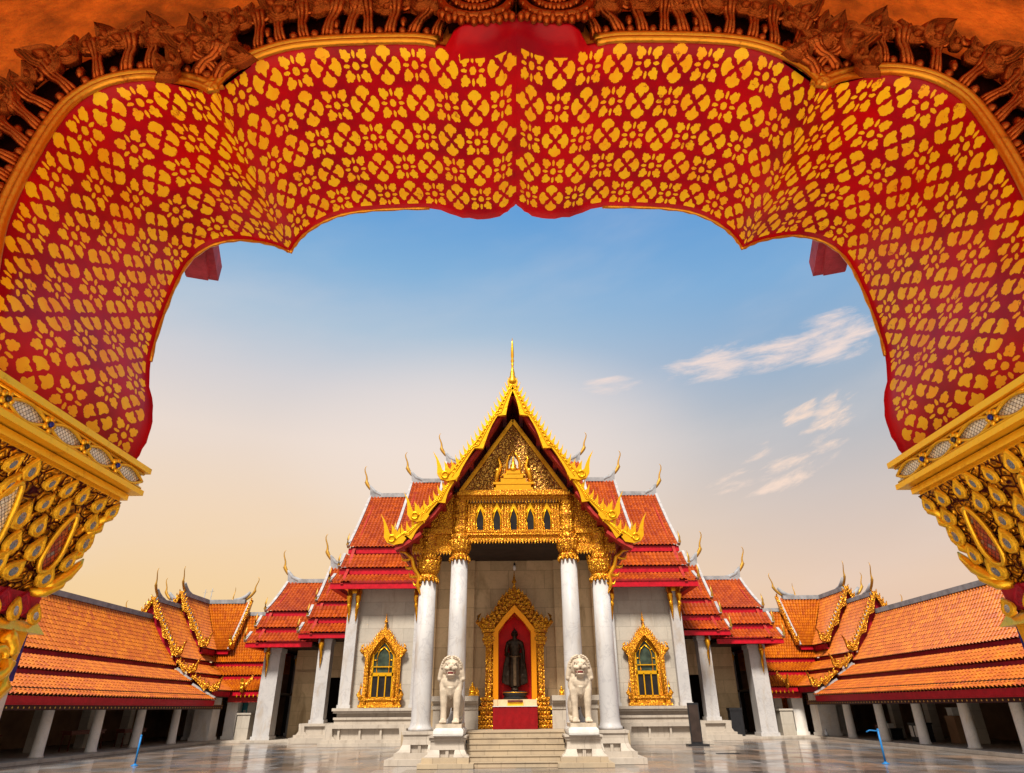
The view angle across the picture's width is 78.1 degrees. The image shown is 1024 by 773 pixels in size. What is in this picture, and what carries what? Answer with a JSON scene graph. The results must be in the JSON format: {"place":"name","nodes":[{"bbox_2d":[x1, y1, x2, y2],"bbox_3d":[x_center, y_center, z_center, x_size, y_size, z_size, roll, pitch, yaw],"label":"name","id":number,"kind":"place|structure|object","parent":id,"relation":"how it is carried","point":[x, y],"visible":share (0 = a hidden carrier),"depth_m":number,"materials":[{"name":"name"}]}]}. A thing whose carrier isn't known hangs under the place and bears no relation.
{"place":"outdoors","nodes":[
{"label":"outdoors","id":0,"kind":"place"},
{"bbox_2d":[0,735,287,767],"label":"gallery pavement","id":1,"kind":"structure","parent":0,"point":[13,757],"depth_m":34.49,"materials":[{"name":"stone"}]},
{"bbox_2d":[57,729,106,751],"bbox_3d":[-23.221,19.114,34.125,0.560,0.950,3.200,0,-27,0],"label":"bench","id":2,"kind":"object","parent":1,"relation":"on","point":[75,732],"visible":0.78,"depth_m":33.23,"materials":[{"name":"red wood"}]},
{"bbox_2d":[113,728,147,746],"bbox_3d":[-23.005,21.132,38.034,0.560,0.900,2.600,0,-27,0],"label":"bench","id":3,"kind":"object","parent":1,"relation":"on","point":[130,730],"visible":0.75,"depth_m":37.12,"materials":[{"name":"red wood"}]},
{"bbox_2d":[0,566,291,757],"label":"cloister gallery","id":4,"kind":"object","parent":1,"relation":"on","point":[95,666],"visible":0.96,"depth_m":39.81,"materials":[{"name":"orange tile"}]},
{"bbox_2d":[241,703,247,712],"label":"teal panel","id":5,"kind":"object","parent":1,"relation":"on","point":[244,707],"visible":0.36,"depth_m":46.93,"materials":[{"name":"paint"}]},
{"bbox_2d":[0,739,1023,772],"bbox_3d":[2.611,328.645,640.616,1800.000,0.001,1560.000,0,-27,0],"label":"courtyard ground","id":6,"kind":"structure","parent":0,"point":[794,756],"depth_m":26.60,"materials":[{"name":"stone"}]},
{"bbox_2d":[131,735,142,765],"bbox_3d":[-15.453,15.023,26.077,0.280,1.116,0.280,0,-27,0],"label":"barrier post","id":7,"kind":"object","parent":6,"relation":"on","point":[134,764],"visible":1,"depth_m":26.02,"materials":[{"name":"blue metal"}]},
{"bbox_2d":[243,534,380,743],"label":"side hall","id":8,"kind":"structure","parent":6,"relation":"on","point":[302,624],"depth_m":46.39,"materials":[{"name":"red tile"}]},
{"bbox_2d":[417,734,473,768],"bbox_3d":[-2.479,14.198,24.594,2.100,1.054,2.300,0,-27,0],"label":"lion pedestal","id":9,"kind":"object","parent":6,"relation":"on","point":[447,752],"visible":0.84,"depth_m":23.98,"materials":[{"name":"stone"}]},
{"bbox_2d":[433,655,466,736],"bbox_3d":[-2.452,12.530,25.635,1.160,2.903,1.960,0,-27,0],"label":"guardian lion","id":10,"kind":"object","parent":9,"relation":"on","point":[451,677],"visible":1,"depth_m":25.20},
{"bbox_2d":[317,339,713,767],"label":"temple hall","id":11,"kind":"structure","parent":6,"relation":"on","point":[496,533],"depth_m":31.91,"materials":[{"name":"stone"}]},
{"bbox_2d":[356,615,406,707],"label":"window","id":12,"kind":"structure","parent":11,"relation":"in","point":[381,687],"depth_m":40.86,"materials":[{"name":"gold glass"}]},
{"bbox_2d":[468,682,475,695],"bbox_3d":[-1.878,14.308,29.866,0.397,0.607,0.397,0,-27,0],"label":"gilt figurine","id":13,"kind":"object","parent":11,"relation":"on","point":[472,689],"visible":1,"depth_m":29.75,"materials":[{"name":"gold metal"}]},
{"bbox_2d":[502,627,527,698],"bbox_3d":[0.137,13.581,31.071,1.268,3.286,1.221,0,-27,0],"label":"standing buddha","id":14,"kind":"object","parent":11,"relation":"on","point":[514,676],"visible":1,"depth_m":30.87,"materials":[{"name":"brown metal"}]},
{"bbox_2d":[508,700,522,701],"bbox_3d":[0.151,14.754,29.592,0.710,0.085,0.150,0,-27,0],"label":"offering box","id":15,"kind":"object","parent":11,"relation":"on","point":[515,700],"visible":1,"depth_m":29.54,"materials":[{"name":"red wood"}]},
{"bbox_2d":[493,706,537,728],"bbox_3d":[0.149,15.204,28.999,2.070,0.935,0.718,0,-27,0],"label":"altar table","id":16,"kind":"object","parent":11,"relation":"on","point":[515,717],"visible":0.98,"depth_m":28.70,"materials":[{"name":"red fabric"}]},
{"bbox_2d":[507,702,522,705],"bbox_3d":[0.157,14.875,29.558,0.740,0.150,0.060,0,-27,0],"label":"yellow cloth","id":17,"kind":"object","parent":16,"relation":"on","point":[514,703],"visible":1,"depth_m":29.53,"materials":[{"name":"yellow fabric"}]},
{"bbox_2d":[559,686,563,694],"bbox_3d":[2.343,14.362,29.822,0.269,0.412,0.269,0,-27,0],"label":"gilt figurine","id":18,"kind":"object","parent":11,"relation":"on","point":[561,692],"visible":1,"depth_m":29.74,"materials":[{"name":"gold metal"}]},
{"bbox_2d":[622,611,673,705],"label":"window","id":19,"kind":"structure","parent":11,"relation":"in","point":[647,686],"depth_m":40.86,"materials":[{"name":"gold glass"}]},
{"bbox_2d":[558,733,614,767],"bbox_3d":[2.761,14.156,24.594,2.100,1.054,2.300,0,-27,0],"label":"lion pedestal","id":20,"kind":"object","parent":6,"relation":"on","point":[583,752],"visible":0.85,"depth_m":23.97,"materials":[{"name":"stone"}]},
{"bbox_2d":[565,654,598,735],"bbox_3d":[2.748,12.489,25.635,1.160,2.903,1.960,0,-27,0],"label":"guardian lion","id":21,"kind":"object","parent":20,"relation":"on","point":[579,676],"visible":1,"depth_m":25.21},
{"bbox_2d":[686,703,709,745],"bbox_3d":[10.634,19.603,36.658,1.200,2.196,0.700,0,-27,0],"label":"notice stand","id":22,"kind":"object","parent":6,"relation":"on","point":[694,724],"visible":1,"depth_m":36.56,"materials":[{"name":"black paint"}]},
{"bbox_2d":[647,531,785,740],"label":"side hall","id":23,"kind":"structure","parent":6,"relation":"on","point":[726,620],"depth_m":46.24,"materials":[{"name":"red tile"}]},
{"bbox_2d":[866,729,889,763],"bbox_3d":[14.093,13.852,24.311,0.573,1.186,0.280,0,-27,0],"label":"barrier post","id":24,"kind":"object","parent":6,"relation":"on","point":[880,741],"visible":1,"depth_m":24.32,"materials":[{"name":"blue metal"}]},
{"bbox_2d":[60,205,977,673],"label":"sky","id":25,"kind":"structure","parent":0,"point":[755,381],"materials":[{"name":"blue"}]},
{"bbox_2d":[726,708,744,735],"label":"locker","id":26,"kind":"object","parent":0,"point":[735,716],"visible":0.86,"depth_m":44.35,"materials":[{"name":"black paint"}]},
{"bbox_2d":[743,730,1023,758],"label":"gallery pavement","id":27,"kind":"structure","parent":0,"point":[1006,748],"depth_m":34.00,"materials":[{"name":"stone"}]},
{"bbox_2d":[738,562,1023,752],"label":"cloister gallery","id":28,"kind":"object","parent":27,"relation":"on","point":[920,661],"visible":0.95,"depth_m":39.19,"materials":[{"name":"orange tile"}]},
{"bbox_2d":[944,716,966,743],"bbox_3d":[24.176,18.536,34.118,0.760,1.300,0.860,0,-27,0],"label":"cupboard","id":29,"kind":"object","parent":27,"relation":"on","point":[955,729],"visible":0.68,"depth_m":33.96,"materials":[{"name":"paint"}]},
{"bbox_2d":[887,723,893,727],"bbox_3d":[22.892,20.566,38.251,0.410,0.250,0.410,0,-27,0],"label":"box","id":30,"kind":"object","parent":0,"point":[890,725],"visible":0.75,"depth_m":38.10,"materials":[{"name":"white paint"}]},
{"bbox_2d":[877,728,904,739],"bbox_3d":[22.996,21.081,38.325,0.760,0.600,1.560,0,-27,0],"label":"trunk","id":31,"kind":"object","parent":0,"point":[895,733],"visible":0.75,"depth_m":37.67,"materials":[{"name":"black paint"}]},
{"bbox_2d":[907,722,935,741],"bbox_3d":[23.084,19.472,35.553,0.860,0.950,0.960,0,-27,0],"label":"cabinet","id":32,"kind":"object","parent":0,"point":[913,731],"visible":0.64,"depth_m":35.34,"materials":[{"name":"black paint"}]},
{"bbox_2d":[946,707,959,715],"bbox_3d":[24.170,17.777,34.504,0.560,0.400,0.560,0,-27,0],"label":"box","id":33,"kind":"object","parent":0,"point":[952,711],"visible":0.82,"depth_m":34.34,"materials":[{"name":"white paint"}]},
{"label":"gate floor","id":34,"kind":"structure","parent":0,"visible":0},
{"bbox_2d":[0,370,151,716],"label":"gate pillar","id":35,"kind":"structure","parent":34,"relation":"on","point":[68,483],"depth_m":2.33,"materials":[{"name":"gold stone"}]},
{"bbox_2d":[0,0,1023,458],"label":"gate arch","id":36,"kind":"structure","parent":34,"relation":"on","point":[152,152],"depth_m":2.73,"materials":[{"name":"red paint"}]},
{"bbox_2d":[887,374,1023,648],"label":"gate pillar","id":37,"kind":"structure","parent":34,"relation":"on","point":[962,475],"depth_m":2.39,"materials":[{"name":"gold stone"}]}
]}

